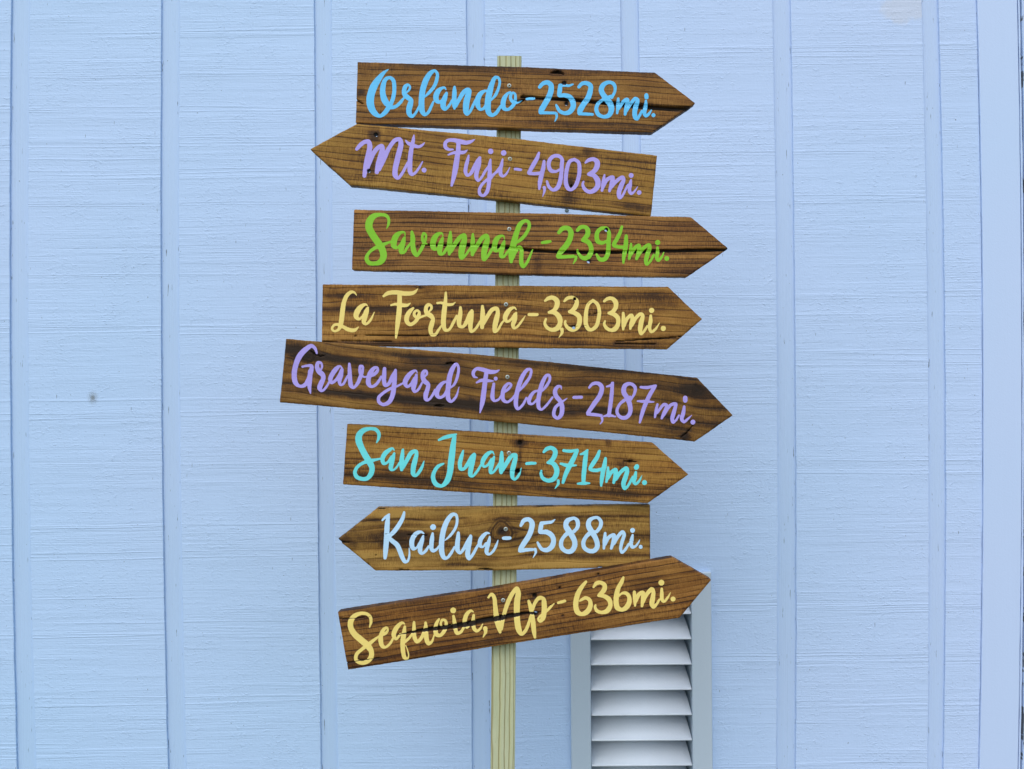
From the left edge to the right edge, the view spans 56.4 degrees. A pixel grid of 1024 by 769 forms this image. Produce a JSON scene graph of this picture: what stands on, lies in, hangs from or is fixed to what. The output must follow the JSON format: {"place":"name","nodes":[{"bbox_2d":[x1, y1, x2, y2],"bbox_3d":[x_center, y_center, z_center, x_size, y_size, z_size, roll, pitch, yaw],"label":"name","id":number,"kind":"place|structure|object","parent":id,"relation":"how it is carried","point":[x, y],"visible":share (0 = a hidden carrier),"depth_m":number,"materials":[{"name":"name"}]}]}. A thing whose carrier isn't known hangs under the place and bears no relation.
{"place":"outdoors","nodes":[
{"label":"outdoors","id":0,"kind":"place"},
{"bbox_2d":[0,0,1023,768],"bbox_3d":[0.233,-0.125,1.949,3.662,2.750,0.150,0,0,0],"label":"house wall","id":1,"kind":"structure","parent":0,"point":[186,574],"depth_m":1.90,"materials":[{"name":"paint"}]},
{"bbox_2d":[570,571,712,768],"bbox_3d":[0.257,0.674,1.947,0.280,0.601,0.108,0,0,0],"label":"louvre vent","id":2,"kind":"object","parent":1,"relation":"attached to","point":[641,696],"visible":0.76,"depth_m":1.91,"materials":[{"name":"paint"}]},
{"label":"ground","id":3,"kind":"structure","parent":0,"visible":0},
{"bbox_2d":[280,56,731,768],"bbox_3d":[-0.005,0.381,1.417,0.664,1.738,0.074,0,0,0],"label":"signpost","id":4,"kind":"object","parent":3,"relation":"on","point":[358,356],"visible":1,"depth_m":1.40,"materials":[{"name":"brown wood"}]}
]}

